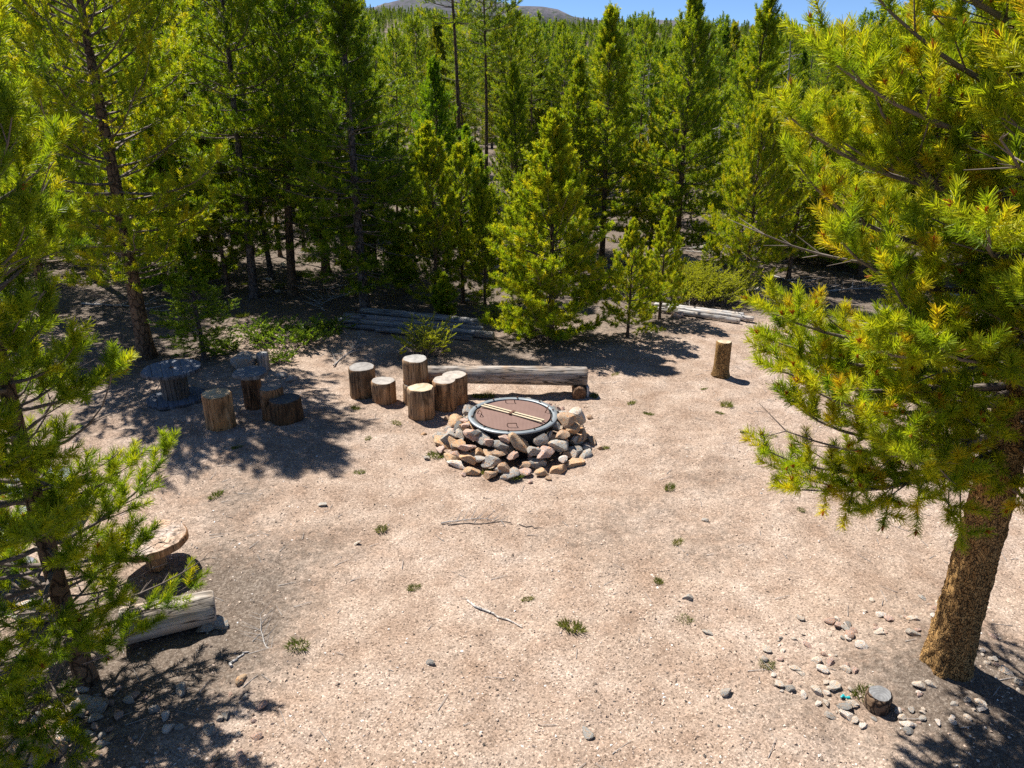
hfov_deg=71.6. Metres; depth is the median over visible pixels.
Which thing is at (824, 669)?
stone
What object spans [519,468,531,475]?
ring stone
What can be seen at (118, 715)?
stone
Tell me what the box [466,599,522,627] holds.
stick
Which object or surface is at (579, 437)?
ring stone
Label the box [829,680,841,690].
stone
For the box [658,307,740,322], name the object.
wooden pole
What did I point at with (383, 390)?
log stool
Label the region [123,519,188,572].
round table
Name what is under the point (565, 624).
plant tuft
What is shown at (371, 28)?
bare trunk pine
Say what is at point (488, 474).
ring stone
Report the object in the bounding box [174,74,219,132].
slim pine
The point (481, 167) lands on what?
slim pine
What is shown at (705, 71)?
tall conifer
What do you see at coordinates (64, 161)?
tall pine
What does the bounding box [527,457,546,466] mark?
ring stone
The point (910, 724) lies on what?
stone
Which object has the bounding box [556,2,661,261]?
tall conifer
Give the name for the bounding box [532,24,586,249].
bare trunk pine
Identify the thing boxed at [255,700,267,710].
stone
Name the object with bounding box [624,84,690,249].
slim pine
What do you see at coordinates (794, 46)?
bare trunk pine
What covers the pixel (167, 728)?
stone
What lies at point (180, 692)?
stone
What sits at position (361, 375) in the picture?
log stool
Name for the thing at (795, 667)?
stone
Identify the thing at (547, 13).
mountain
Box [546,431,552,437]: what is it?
ring stone
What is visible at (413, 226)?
slim pine
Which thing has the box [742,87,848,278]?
round pine
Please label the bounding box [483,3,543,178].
bare trunk pine
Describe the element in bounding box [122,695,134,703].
stone
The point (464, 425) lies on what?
ring stone
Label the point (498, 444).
ring stone
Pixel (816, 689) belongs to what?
stone
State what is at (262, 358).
split log
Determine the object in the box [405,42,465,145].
tall pine
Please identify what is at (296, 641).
grass tuft
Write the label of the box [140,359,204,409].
spool table
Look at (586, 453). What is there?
ring stone
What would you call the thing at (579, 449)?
ring stone
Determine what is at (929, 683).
stone
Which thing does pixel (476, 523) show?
stick
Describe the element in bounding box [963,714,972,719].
stone
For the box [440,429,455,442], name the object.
ring stone
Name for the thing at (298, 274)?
grass tuft
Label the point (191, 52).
tall pine
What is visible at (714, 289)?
juniper mat
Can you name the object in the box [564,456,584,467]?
ring stone
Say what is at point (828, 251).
young pine
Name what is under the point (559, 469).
ring stone
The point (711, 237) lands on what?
slim pine
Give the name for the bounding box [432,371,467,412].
log stool
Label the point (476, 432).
ring stone
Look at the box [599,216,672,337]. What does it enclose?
young pine
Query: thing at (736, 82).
tall conifer
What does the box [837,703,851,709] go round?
stone
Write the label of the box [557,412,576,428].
ring stone
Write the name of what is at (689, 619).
plant tuft
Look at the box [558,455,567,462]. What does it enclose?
ring stone
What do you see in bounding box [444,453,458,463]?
ring stone
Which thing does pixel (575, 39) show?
tall pine
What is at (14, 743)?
stone
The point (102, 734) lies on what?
stone
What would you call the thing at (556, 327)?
juniper shrub
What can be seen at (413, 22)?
bare trunk pine
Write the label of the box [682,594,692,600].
stone
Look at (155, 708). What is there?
stone
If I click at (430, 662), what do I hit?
stone
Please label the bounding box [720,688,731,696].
stone
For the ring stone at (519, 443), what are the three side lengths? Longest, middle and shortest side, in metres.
0.283 x 0.169 x 0.135 m
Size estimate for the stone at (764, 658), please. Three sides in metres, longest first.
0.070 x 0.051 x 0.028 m
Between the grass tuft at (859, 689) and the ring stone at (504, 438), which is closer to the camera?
the grass tuft at (859, 689)
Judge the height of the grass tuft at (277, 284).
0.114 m
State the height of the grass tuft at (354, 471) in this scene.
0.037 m
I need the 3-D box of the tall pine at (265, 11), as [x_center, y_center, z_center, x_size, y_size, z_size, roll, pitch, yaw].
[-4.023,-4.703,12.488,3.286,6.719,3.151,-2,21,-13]
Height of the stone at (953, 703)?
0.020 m
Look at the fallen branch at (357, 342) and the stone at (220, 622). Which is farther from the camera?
the fallen branch at (357, 342)
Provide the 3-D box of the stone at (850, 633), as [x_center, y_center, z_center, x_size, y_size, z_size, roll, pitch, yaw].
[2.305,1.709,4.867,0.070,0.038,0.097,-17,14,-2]
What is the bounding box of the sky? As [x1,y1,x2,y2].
[363,0,975,30]
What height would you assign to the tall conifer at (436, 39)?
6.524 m
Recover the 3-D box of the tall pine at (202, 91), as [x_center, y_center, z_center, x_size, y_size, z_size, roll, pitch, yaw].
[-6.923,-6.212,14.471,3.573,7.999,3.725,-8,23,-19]
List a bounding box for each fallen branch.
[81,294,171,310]
[240,601,277,647]
[280,281,354,290]
[303,293,334,310]
[308,293,345,301]
[319,284,371,305]
[327,338,381,365]
[330,332,374,354]
[349,331,373,349]
[441,505,504,524]
[670,247,714,252]
[774,275,838,295]
[817,275,887,293]
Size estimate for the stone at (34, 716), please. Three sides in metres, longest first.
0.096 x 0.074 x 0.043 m
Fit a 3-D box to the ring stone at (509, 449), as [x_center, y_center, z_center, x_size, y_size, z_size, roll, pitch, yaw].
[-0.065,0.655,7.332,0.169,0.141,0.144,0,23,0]
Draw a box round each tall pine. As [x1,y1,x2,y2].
[0,0,121,316]
[4,0,138,281]
[43,0,129,184]
[64,0,139,105]
[88,0,262,264]
[145,0,316,298]
[150,0,225,136]
[200,0,375,296]
[228,0,394,273]
[274,63,324,249]
[367,53,414,167]
[368,42,404,139]
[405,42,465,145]
[449,66,484,144]
[533,26,595,156]
[580,3,639,143]
[862,1,1020,263]
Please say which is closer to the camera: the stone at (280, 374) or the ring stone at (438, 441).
the ring stone at (438, 441)
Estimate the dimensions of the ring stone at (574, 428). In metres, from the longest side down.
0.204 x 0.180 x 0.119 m
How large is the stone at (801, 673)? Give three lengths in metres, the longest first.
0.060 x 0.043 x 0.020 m
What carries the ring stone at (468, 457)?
on the ground
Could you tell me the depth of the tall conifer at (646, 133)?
31.32 m
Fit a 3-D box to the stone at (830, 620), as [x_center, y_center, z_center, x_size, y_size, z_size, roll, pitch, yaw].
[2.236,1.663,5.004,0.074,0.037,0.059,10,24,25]
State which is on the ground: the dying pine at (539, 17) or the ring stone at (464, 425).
the dying pine at (539, 17)
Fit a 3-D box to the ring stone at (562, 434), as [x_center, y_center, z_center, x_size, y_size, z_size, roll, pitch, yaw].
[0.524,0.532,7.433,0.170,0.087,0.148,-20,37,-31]
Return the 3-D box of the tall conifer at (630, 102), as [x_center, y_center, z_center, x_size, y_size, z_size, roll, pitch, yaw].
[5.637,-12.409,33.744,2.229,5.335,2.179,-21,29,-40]
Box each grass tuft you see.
[206,489,224,499]
[236,311,249,317]
[273,282,285,288]
[283,637,310,651]
[296,271,304,276]
[350,405,360,409]
[352,469,364,473]
[373,523,389,533]
[407,583,420,590]
[426,451,444,458]
[471,392,487,398]
[482,391,494,398]
[508,297,521,303]
[512,471,524,479]
[521,595,534,601]
[589,391,597,398]
[664,482,674,490]
[719,400,733,407]
[757,659,775,669]
[850,683,873,699]
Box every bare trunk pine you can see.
[90,1,170,174]
[217,0,284,256]
[353,0,397,220]
[373,19,424,212]
[391,10,442,131]
[413,0,486,251]
[434,0,524,238]
[439,13,482,129]
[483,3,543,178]
[502,12,558,144]
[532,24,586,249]
[621,9,668,191]
[769,27,810,138]
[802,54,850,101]
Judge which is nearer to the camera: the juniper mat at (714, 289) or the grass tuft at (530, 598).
the grass tuft at (530, 598)
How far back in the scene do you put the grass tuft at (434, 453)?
7.47 m
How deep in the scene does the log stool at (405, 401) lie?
8.62 m
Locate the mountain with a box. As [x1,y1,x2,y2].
[366,0,804,31]
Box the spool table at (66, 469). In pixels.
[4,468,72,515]
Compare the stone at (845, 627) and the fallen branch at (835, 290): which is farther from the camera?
the fallen branch at (835, 290)
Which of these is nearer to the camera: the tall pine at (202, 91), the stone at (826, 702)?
the stone at (826, 702)
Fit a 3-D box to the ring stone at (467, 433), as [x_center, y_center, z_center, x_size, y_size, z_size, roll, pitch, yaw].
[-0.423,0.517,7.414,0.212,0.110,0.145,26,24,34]
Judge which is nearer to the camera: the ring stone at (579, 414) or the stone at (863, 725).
the stone at (863, 725)
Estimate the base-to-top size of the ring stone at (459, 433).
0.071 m
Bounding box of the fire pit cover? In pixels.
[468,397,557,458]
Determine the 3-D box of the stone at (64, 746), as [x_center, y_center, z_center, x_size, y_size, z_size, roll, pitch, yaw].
[-2.564,2.064,4.016,0.081,0.069,0.141,3,3,-7]
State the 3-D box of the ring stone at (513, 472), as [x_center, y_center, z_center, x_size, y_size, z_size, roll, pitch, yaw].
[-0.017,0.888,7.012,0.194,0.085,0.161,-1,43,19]
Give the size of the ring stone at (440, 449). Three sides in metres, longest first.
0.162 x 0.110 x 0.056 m
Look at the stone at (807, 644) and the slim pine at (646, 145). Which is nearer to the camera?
the stone at (807, 644)
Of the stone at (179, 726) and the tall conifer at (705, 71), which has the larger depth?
the tall conifer at (705, 71)
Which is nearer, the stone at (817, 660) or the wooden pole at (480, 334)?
the stone at (817, 660)
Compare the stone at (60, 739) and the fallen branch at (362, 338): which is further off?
the fallen branch at (362, 338)
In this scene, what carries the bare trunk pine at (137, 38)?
on the ground
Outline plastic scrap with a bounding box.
[840,694,850,699]
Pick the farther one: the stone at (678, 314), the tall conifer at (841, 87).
the tall conifer at (841, 87)
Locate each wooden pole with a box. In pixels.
[338,318,494,338]
[343,313,483,330]
[348,324,446,332]
[360,307,481,325]
[375,327,472,340]
[654,302,743,314]
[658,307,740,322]
[668,306,753,321]
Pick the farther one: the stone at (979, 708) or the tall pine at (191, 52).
the tall pine at (191, 52)
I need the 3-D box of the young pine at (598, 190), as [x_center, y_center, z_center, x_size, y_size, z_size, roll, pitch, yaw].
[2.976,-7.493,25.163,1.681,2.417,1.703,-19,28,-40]
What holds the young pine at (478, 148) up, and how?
on the ground
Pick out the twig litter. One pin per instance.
(442, 540)
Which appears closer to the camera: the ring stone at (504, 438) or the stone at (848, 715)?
the stone at (848, 715)
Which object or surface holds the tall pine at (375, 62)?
on the ground
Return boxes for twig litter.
[12,248,1018,767]
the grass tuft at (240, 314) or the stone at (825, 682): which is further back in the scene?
the grass tuft at (240, 314)
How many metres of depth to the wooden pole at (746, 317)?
12.12 m
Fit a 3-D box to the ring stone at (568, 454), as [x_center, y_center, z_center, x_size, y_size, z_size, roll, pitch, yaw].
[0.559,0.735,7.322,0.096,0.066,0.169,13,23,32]
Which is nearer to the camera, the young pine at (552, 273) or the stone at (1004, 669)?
the stone at (1004, 669)
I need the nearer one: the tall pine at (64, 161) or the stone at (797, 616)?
the stone at (797, 616)
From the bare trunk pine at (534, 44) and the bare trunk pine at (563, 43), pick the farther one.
the bare trunk pine at (534, 44)
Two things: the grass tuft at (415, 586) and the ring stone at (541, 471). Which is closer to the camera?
the grass tuft at (415, 586)
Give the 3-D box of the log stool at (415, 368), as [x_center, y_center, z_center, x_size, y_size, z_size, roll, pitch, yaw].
[-1.169,-0.165,8.604,0.322,0.313,0.325,7,23,18]
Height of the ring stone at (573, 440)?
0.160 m
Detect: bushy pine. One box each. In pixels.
[145,234,240,360]
[270,0,429,313]
[337,46,400,275]
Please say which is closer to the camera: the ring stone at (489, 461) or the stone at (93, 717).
the stone at (93, 717)
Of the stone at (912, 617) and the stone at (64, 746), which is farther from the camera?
the stone at (912, 617)
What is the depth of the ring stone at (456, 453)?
7.32 m
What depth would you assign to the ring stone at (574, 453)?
7.32 m
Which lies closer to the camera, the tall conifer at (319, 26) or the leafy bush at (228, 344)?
the leafy bush at (228, 344)
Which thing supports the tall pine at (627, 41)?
on the ground
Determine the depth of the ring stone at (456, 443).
7.37 m
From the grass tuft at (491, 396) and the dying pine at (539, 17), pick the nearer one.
the grass tuft at (491, 396)
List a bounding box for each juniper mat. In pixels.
[633,254,710,290]
[650,257,773,309]
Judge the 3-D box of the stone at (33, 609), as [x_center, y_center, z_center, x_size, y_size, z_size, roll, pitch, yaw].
[-3.362,1.600,5.047,0.259,0.198,0.393,10,6,40]
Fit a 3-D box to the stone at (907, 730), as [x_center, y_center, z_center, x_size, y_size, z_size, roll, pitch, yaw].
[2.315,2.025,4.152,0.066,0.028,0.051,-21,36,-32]
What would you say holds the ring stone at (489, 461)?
on the ground
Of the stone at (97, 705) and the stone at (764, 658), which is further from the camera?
the stone at (764, 658)
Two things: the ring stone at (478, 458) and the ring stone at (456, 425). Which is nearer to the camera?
the ring stone at (478, 458)
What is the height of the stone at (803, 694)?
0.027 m
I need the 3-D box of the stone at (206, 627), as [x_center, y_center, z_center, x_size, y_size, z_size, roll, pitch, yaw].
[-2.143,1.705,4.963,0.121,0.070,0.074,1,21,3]
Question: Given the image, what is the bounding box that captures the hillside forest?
[52,2,951,148]
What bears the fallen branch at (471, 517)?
on the ground
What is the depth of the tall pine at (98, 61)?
13.35 m
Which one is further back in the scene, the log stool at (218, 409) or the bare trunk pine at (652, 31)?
the bare trunk pine at (652, 31)
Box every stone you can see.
[0,735,28,765]
[7,599,54,623]
[20,726,55,764]
[30,711,38,724]
[49,741,68,759]
[56,729,70,742]
[57,760,70,767]
[70,694,91,708]
[75,686,88,692]
[76,709,85,717]
[79,697,107,714]
[87,713,103,722]
[91,722,97,729]
[97,731,105,739]
[97,739,109,746]
[102,733,114,741]
[106,726,113,732]
[114,710,123,720]
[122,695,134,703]
[129,691,139,698]
[148,704,159,713]
[161,710,169,721]
[161,723,175,733]
[163,750,169,756]
[174,723,184,729]
[175,687,184,697]
[176,681,185,687]
[196,623,214,631]
[202,722,214,730]
[203,725,216,735]
[206,761,217,767]
[210,615,227,629]
[213,754,220,761]
[216,715,222,721]
[221,711,229,720]
[235,673,246,685]
[235,730,242,736]
[235,748,243,758]
[237,754,246,767]
[250,731,262,740]
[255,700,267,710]
[275,372,286,377]
[285,375,298,381]
[317,502,326,506]
[426,659,434,665]
[432,431,444,438]
[434,435,450,448]
[436,445,444,452]
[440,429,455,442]
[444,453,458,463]
[446,460,464,469]
[448,414,458,424]
[448,436,458,450]
[449,451,460,459]
[450,419,455,426]
[452,439,465,446]
[453,421,462,431]
[454,416,462,424]
[455,428,464,438]
[457,445,476,451]
[459,421,475,430]
[459,450,476,464]
[460,418,468,423]
[461,423,469,427]
[462,404,473,415]
[463,428,476,440]
[463,466,480,474]
[470,429,480,435]
[471,448,484,461]
[474,455,484,462]
[475,431,490,445]
[481,455,501,467]
[483,449,491,454]
[483,471,497,478]
[484,438,492,446]
[489,449,506,456]
[492,440,509,448]
[493,466,501,472]
[497,462,509,473]
[498,434,509,443]
[500,467,519,479]
[506,451,518,459]
[507,443,512,453]
[508,432,528,453]
[518,461,530,468]
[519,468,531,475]
[527,446,540,455]
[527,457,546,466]
[528,460,541,468]
[533,433,548,446]
[534,467,548,475]
[537,444,554,458]
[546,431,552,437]
[546,439,567,451]
[549,434,556,440]
[549,464,566,473]
[551,421,559,430]
[555,429,569,438]
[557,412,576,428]
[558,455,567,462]
[561,422,579,434]
[561,446,582,454]
[562,451,571,457]
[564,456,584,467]
[569,407,585,425]
[569,436,582,445]
[570,449,577,457]
[571,427,587,445]
[574,433,581,444]
[579,448,592,458]
[582,445,591,449]
[582,726,593,739]
[587,435,595,445]
[668,252,699,269]
[671,312,684,317]
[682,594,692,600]
[703,629,712,634]
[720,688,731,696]
[760,655,768,662]
[762,644,771,652]
[775,680,783,686]
[784,685,795,691]
[789,665,801,670]
[795,614,804,619]
[796,671,805,676]
[801,689,806,698]
[803,641,811,648]
[810,656,822,663]
[810,685,821,696]
[815,700,821,705]
[816,664,829,673]
[823,679,829,684]
[823,690,830,694]
[823,699,829,705]
[824,617,834,624]
[824,710,835,719]
[826,657,834,665]
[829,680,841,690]
[834,622,841,627]
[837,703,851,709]
[839,711,853,721]
[841,624,849,630]
[841,664,851,672]
[844,630,854,638]
[844,700,858,707]
[850,627,857,633]
[852,666,858,673]
[852,715,858,722]
[855,640,868,648]
[859,722,867,728]
[874,629,885,633]
[875,611,886,616]
[883,615,893,620]
[894,707,901,713]
[897,714,905,720]
[899,721,913,727]
[903,726,913,734]
[905,615,919,620]
[905,628,920,635]
[907,706,914,712]
[911,681,925,688]
[918,594,925,600]
[919,715,926,720]
[925,679,936,687]
[935,719,940,725]
[948,717,956,724]
[950,701,957,705]
[963,696,970,702]
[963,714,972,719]
[974,698,986,706]
[976,705,987,711]
[998,665,1013,675]
[1014,677,1022,685]
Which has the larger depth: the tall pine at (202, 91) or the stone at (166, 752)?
the tall pine at (202, 91)
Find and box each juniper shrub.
[391,311,462,362]
[472,297,524,323]
[524,322,563,338]
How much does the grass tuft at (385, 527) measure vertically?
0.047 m
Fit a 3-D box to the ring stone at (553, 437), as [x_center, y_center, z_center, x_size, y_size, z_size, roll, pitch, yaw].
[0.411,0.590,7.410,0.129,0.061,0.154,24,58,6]
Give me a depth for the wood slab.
8.34 m
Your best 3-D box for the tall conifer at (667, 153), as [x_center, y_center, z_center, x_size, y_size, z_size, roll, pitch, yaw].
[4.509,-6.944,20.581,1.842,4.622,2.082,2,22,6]
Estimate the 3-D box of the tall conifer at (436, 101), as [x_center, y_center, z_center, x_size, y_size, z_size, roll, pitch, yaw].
[-1.624,-4.772,15.597,2.215,4.502,2.503,16,27,36]
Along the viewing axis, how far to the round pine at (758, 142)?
12.81 m
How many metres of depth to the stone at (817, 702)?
4.36 m
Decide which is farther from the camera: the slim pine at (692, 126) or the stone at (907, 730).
the slim pine at (692, 126)
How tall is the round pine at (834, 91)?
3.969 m
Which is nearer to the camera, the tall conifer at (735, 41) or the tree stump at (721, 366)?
the tree stump at (721, 366)
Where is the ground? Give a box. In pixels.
[0,5,1023,767]
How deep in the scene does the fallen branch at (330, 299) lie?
13.38 m
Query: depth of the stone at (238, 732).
4.12 m
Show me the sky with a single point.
(741, 10)
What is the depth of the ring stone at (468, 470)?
7.04 m
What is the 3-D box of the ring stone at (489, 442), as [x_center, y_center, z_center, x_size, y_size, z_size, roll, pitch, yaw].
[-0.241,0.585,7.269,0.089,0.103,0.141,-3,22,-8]
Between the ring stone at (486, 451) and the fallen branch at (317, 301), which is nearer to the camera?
the ring stone at (486, 451)
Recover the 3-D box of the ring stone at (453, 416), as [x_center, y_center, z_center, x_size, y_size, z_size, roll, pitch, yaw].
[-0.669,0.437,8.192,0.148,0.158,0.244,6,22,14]
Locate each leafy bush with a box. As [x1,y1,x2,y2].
[191,330,253,355]
[232,312,298,344]
[250,313,335,351]
[269,344,299,363]
[296,313,355,334]
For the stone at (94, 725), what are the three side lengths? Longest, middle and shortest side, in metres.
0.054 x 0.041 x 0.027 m
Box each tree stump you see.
[711,340,731,378]
[863,685,892,715]
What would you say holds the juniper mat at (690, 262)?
on the ground
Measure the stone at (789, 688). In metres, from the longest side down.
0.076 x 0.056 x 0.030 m
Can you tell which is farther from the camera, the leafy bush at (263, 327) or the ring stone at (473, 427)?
the leafy bush at (263, 327)
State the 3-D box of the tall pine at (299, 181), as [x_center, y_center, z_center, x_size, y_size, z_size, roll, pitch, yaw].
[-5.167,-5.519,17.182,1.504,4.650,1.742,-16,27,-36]
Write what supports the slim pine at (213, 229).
on the ground
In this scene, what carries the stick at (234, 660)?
on the ground
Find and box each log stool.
[201,388,236,431]
[241,379,261,409]
[259,384,283,421]
[268,393,303,425]
[348,362,374,399]
[371,377,396,404]
[402,354,428,385]
[403,383,408,405]
[407,383,434,420]
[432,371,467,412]
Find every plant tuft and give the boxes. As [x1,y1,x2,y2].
[555,616,587,633]
[653,576,663,583]
[672,536,683,545]
[676,613,693,624]
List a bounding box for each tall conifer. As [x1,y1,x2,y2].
[57,26,152,255]
[253,12,348,200]
[315,20,338,66]
[396,55,499,263]
[401,12,483,156]
[470,13,512,152]
[482,60,554,247]
[542,19,590,171]
[547,53,612,237]
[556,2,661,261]
[606,0,743,250]
[614,63,647,149]
[631,44,660,147]
[635,64,691,211]
[644,64,673,155]
[669,26,723,123]
[678,42,708,140]
[689,0,796,257]
[705,36,753,160]
[717,20,741,127]
[817,72,844,93]
[929,7,991,209]
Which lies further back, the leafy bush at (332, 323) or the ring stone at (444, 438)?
the leafy bush at (332, 323)
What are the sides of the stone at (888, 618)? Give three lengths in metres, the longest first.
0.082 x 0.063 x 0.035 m
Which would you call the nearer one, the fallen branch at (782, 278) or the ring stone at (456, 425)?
the ring stone at (456, 425)
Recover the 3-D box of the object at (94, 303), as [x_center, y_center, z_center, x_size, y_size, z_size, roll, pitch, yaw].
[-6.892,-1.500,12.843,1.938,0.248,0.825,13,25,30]
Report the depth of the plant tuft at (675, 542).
5.94 m
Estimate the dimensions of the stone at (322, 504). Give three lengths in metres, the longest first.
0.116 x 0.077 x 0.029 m
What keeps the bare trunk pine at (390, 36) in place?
on the ground
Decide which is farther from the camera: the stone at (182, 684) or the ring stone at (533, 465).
the ring stone at (533, 465)
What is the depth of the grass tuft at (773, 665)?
4.64 m
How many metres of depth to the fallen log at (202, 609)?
4.88 m
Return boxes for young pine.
[82,51,256,289]
[471,143,501,213]
[478,107,627,341]
[578,137,616,203]
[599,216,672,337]
[608,110,638,181]
[621,139,638,181]
[625,207,687,319]
[755,143,841,258]
[800,103,911,268]
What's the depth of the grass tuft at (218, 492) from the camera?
6.64 m
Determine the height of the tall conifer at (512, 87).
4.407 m
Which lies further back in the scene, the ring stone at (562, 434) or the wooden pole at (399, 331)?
the wooden pole at (399, 331)
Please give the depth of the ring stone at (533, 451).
7.16 m
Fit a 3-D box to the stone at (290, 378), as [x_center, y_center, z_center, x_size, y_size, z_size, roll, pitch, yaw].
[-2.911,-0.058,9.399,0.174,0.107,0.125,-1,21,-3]
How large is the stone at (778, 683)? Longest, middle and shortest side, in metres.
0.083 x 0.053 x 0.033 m
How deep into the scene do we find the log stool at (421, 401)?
8.19 m
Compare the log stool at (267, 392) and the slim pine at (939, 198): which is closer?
the log stool at (267, 392)
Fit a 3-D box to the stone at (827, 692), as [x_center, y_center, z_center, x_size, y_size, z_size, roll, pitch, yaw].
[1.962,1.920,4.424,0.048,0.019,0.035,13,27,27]
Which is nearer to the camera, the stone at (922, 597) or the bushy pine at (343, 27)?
the stone at (922, 597)
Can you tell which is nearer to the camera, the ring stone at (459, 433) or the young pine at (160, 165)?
the ring stone at (459, 433)
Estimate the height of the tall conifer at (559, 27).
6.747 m
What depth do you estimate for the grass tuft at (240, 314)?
12.23 m
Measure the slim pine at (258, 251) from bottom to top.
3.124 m
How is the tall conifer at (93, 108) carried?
on the ground
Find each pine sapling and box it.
[382,232,421,293]
[428,271,460,314]
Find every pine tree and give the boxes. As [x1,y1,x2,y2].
[0,0,213,767]
[728,0,1023,681]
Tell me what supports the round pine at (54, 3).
on the ground
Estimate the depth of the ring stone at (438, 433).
7.81 m
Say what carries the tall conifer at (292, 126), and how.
on the ground
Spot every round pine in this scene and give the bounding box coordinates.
[7,0,128,149]
[132,1,225,129]
[371,141,396,186]
[488,38,575,186]
[689,112,726,177]
[701,93,810,293]
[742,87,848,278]
[809,2,946,276]
[818,82,854,109]
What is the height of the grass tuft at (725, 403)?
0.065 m
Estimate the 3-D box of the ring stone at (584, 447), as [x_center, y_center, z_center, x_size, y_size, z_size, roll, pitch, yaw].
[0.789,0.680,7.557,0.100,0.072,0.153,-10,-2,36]
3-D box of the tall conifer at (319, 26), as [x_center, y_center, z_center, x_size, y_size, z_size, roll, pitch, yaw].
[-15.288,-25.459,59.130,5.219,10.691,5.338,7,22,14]
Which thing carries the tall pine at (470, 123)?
on the ground
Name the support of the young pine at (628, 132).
on the ground
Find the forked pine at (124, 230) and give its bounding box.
[0,0,231,367]
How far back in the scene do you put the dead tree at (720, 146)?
17.41 m
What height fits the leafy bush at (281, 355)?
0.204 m
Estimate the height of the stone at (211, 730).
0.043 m
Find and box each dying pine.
[205,6,302,279]
[268,0,400,265]
[525,9,560,99]
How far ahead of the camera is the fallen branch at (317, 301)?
13.13 m
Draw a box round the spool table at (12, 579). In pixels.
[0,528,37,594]
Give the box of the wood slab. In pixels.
[232,366,267,380]
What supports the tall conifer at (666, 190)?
on the ground
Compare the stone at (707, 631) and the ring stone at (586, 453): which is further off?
the ring stone at (586, 453)
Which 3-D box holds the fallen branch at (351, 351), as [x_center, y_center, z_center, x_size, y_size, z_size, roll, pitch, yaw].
[-2.398,-0.533,10.502,0.489,0.147,1.148,13,25,30]
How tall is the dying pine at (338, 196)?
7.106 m
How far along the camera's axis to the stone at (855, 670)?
4.57 m
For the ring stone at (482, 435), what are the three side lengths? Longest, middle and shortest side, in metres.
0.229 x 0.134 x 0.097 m
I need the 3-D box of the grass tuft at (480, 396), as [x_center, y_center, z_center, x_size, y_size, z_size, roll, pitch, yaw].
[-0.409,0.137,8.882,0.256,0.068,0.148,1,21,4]
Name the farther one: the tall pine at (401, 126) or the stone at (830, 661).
the tall pine at (401, 126)
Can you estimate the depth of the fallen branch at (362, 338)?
11.04 m
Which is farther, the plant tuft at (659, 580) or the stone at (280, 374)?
the stone at (280, 374)
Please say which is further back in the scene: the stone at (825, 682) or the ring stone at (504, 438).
the ring stone at (504, 438)
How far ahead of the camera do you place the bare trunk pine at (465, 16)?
15.47 m
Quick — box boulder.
[230,351,256,368]
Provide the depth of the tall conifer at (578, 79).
15.76 m
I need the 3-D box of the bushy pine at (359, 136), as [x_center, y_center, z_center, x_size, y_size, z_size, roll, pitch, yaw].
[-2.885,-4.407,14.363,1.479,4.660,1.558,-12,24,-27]
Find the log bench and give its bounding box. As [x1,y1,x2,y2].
[428,366,588,398]
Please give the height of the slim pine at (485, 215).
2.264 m
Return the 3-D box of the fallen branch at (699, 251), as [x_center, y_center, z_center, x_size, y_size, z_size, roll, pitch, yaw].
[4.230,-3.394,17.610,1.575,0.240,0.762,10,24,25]
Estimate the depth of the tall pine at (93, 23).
19.55 m
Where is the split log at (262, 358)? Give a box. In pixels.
[256,351,270,370]
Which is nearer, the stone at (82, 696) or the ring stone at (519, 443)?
the stone at (82, 696)
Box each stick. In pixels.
[229,651,248,666]
[448,521,510,525]
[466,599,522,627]
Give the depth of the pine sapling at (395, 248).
13.48 m
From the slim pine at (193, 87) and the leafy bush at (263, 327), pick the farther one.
the slim pine at (193, 87)
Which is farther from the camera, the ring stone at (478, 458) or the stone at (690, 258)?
the stone at (690, 258)
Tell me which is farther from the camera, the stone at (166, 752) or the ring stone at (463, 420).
the ring stone at (463, 420)
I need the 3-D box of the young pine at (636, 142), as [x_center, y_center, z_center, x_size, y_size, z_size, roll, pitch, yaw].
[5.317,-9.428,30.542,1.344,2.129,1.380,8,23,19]
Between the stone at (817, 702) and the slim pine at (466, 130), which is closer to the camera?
the stone at (817, 702)
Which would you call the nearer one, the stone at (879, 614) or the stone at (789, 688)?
the stone at (789, 688)
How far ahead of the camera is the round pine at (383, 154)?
26.38 m
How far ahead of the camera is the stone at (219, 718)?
4.22 m
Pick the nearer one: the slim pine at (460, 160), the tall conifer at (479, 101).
the slim pine at (460, 160)
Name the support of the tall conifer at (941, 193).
on the ground
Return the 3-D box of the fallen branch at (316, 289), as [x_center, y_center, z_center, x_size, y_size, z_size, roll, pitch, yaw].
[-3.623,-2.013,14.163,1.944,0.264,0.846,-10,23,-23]
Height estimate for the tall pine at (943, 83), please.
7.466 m
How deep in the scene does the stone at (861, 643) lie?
4.75 m
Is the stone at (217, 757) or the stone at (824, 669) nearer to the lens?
the stone at (217, 757)
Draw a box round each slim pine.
[173,119,257,293]
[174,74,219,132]
[219,132,273,264]
[333,196,377,286]
[379,160,433,282]
[385,89,410,147]
[389,119,475,304]
[425,135,497,303]
[450,123,491,223]
[457,183,507,305]
[462,158,500,260]
[494,164,555,285]
[589,129,608,176]
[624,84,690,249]
[687,99,700,170]
[693,233,726,280]
[933,190,972,293]
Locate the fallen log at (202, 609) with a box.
[118,590,216,644]
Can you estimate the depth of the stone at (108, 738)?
4.08 m
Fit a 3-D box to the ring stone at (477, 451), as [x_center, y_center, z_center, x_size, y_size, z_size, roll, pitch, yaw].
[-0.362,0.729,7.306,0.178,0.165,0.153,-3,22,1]
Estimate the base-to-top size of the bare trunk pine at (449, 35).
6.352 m
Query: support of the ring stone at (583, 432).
on the ground
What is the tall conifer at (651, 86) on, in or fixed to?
on the ground
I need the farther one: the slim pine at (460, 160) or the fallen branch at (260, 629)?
the slim pine at (460, 160)
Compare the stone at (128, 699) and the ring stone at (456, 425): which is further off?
the ring stone at (456, 425)

